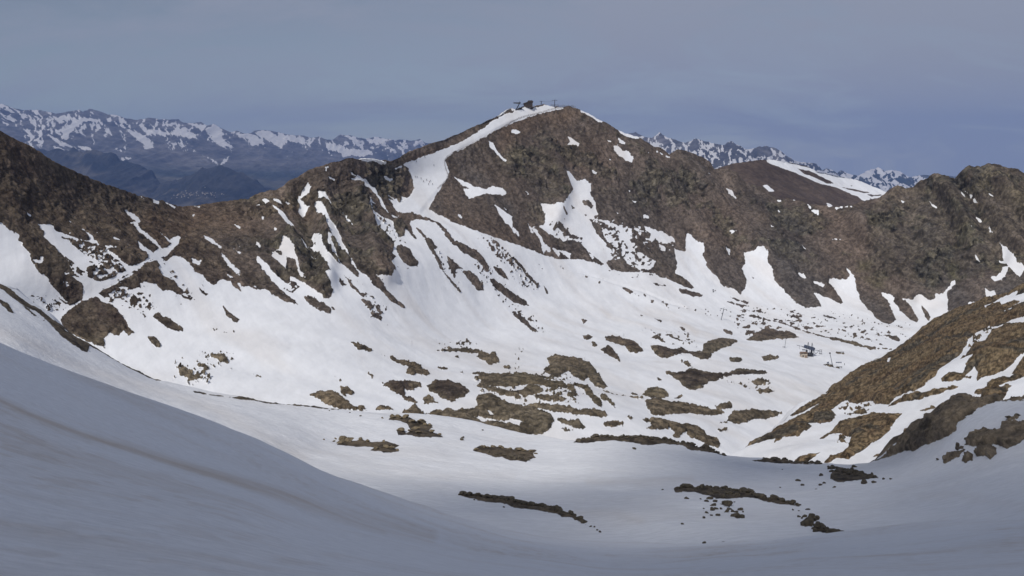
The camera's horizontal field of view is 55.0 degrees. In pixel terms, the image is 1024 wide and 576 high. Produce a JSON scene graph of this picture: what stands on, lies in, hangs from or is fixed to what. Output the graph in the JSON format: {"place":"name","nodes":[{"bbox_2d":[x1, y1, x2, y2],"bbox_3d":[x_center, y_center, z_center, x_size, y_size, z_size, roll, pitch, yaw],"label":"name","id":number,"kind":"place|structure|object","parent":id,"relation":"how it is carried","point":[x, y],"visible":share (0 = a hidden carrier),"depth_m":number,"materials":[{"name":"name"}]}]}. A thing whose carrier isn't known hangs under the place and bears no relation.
{"place":"outdoors","nodes":[
{"label":"outdoors","id":0,"kind":"place"},
{"bbox_2d":[36,147,159,197],"bbox_3d":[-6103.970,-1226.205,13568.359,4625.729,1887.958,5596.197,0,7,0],"label":"foothill","id":1,"kind":"structure","parent":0,"point":[111,169],"depth_m":13203.23,"materials":[{"name":"blue"}]},
{"bbox_2d":[84,237,177,298],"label":"path","id":2,"kind":"structure","parent":0,"point":[97,290],"depth_m":553.81,"materials":[{"name":"white snow"}]},
{"bbox_2d":[151,165,274,206],"bbox_3d":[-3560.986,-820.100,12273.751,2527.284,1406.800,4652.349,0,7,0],"label":"foothill","id":3,"kind":"structure","parent":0,"point":[229,183],"depth_m":12215.58,"materials":[{"name":"blue"}]},
{"bbox_2d":[0,104,429,189],"bbox_3d":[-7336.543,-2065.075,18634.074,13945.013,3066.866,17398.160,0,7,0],"label":"mountain range","id":4,"kind":"structure","parent":0,"point":[164,150],"depth_m":18987.09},
{"bbox_2d":[0,104,1023,454],"bbox_3d":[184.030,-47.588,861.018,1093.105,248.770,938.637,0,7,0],"label":"mountain slopes","id":5,"kind":"structure","parent":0,"point":[568,272],"depth_m":753.30,"materials":[{"name":"white snow"}]},
{"bbox_2d":[395,107,562,212],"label":"ski piste","id":6,"kind":"structure","parent":5,"relation":"on","point":[428,168],"depth_m":918.01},
{"bbox_2d":[445,106,564,159],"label":"fence","id":7,"kind":"object","parent":6,"relation":"on","point":[504,126],"visible":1,"depth_m":1026.90,"materials":[{"name":"brown wood"}]},
{"bbox_2d":[523,100,532,107],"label":"mountain hut","id":8,"kind":"object","parent":5,"relation":"on","point":[528,104],"visible":1,"depth_m":1054.59,"materials":[{"name":"brown wood"}]},
{"bbox_2d":[800,352,807,357],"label":"hut","id":9,"kind":"object","parent":5,"relation":"on","point":[803,354],"visible":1,"depth_m":786.93,"materials":[{"name":"beige wood"}]},
{"bbox_2d":[797,342,818,355],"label":"chairlift station","id":10,"kind":"object","parent":5,"relation":"on","point":[811,348],"visible":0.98,"depth_m":792.47,"materials":[{"name":"metal"}]},
{"bbox_2d":[0,343,1023,575],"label":"snow slope","id":11,"kind":"structure","parent":0,"point":[98,478],"depth_m":51.43,"materials":[{"name":"white snow"}]},
{"bbox_2d":[0,283,1023,543],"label":"snow field","id":12,"kind":"structure","parent":0,"point":[610,489],"depth_m":266.98,"materials":[{"name":"white snow"}]},
{"bbox_2d":[345,437,353,441],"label":"boulder","id":13,"kind":"object","parent":12,"relation":"on","point":[349,439],"visible":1,"depth_m":321.47,"materials":[{"name":"stone"}]},
{"bbox_2d":[527,501,534,505],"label":"boulder","id":14,"kind":"object","parent":12,"relation":"on","point":[530,503],"visible":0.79,"depth_m":212.95,"materials":[{"name":"brown stone"}]},
{"bbox_2d":[553,506,562,511],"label":"boulder","id":15,"kind":"object","parent":12,"relation":"on","point":[556,508],"visible":0.87,"depth_m":202.18,"materials":[{"name":"brown stone"}]},
{"bbox_2d":[724,500,732,505],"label":"boulder","id":16,"kind":"object","parent":12,"relation":"on","point":[728,502],"visible":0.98,"depth_m":201.99,"materials":[{"name":"brown stone"}]},
{"bbox_2d":[745,488,753,492],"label":"boulder","id":17,"kind":"object","parent":12,"relation":"on","point":[748,490],"visible":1,"depth_m":227.41,"materials":[{"name":"brown stone"}]},
{"bbox_2d":[754,493,765,497],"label":"boulder","id":18,"kind":"object","parent":12,"relation":"on","point":[760,495],"visible":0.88,"depth_m":219.91,"materials":[{"name":"brown stone"}]},
{"bbox_2d":[800,517,813,525],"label":"boulder","id":19,"kind":"object","parent":12,"relation":"on","point":[807,521],"visible":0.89,"depth_m":160.11,"materials":[{"name":"brown stone"}]},
{"bbox_2d":[813,523,821,527],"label":"boulder","id":20,"kind":"object","parent":12,"relation":"on","point":[816,525],"visible":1,"depth_m":151.20,"materials":[{"name":"brown stone"}]},
{"bbox_2d":[819,523,825,529],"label":"boulder","id":21,"kind":"object","parent":12,"relation":"on","point":[822,526],"visible":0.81,"depth_m":150.48,"materials":[{"name":"brown stone"}]},
{"bbox_2d":[0,0,1023,176],"label":"sky","id":22,"kind":"structure","parent":0,"point":[912,88],"materials":[{"name":"blue"}]},
{"bbox_2d":[629,132,955,191],"bbox_3d":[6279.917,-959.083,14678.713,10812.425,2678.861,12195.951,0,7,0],"label":"mountain range","id":23,"kind":"structure","parent":0,"point":[717,156],"depth_m":12548.77,"materials":[{"name":"white snow"}]},
{"bbox_2d":[718,159,885,206],"bbox_3d":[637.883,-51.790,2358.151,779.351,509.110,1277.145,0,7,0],"label":"mountain","id":24,"kind":"structure","parent":0,"point":[791,181],"depth_m":2198.91,"materials":[{"name":"brown stone"}]},
{"bbox_2d":[728,283,1023,464],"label":"hill","id":25,"kind":"structure","parent":0,"point":[866,412],"depth_m":460.57,"materials":[{"name":"brown stone"}]}
]}

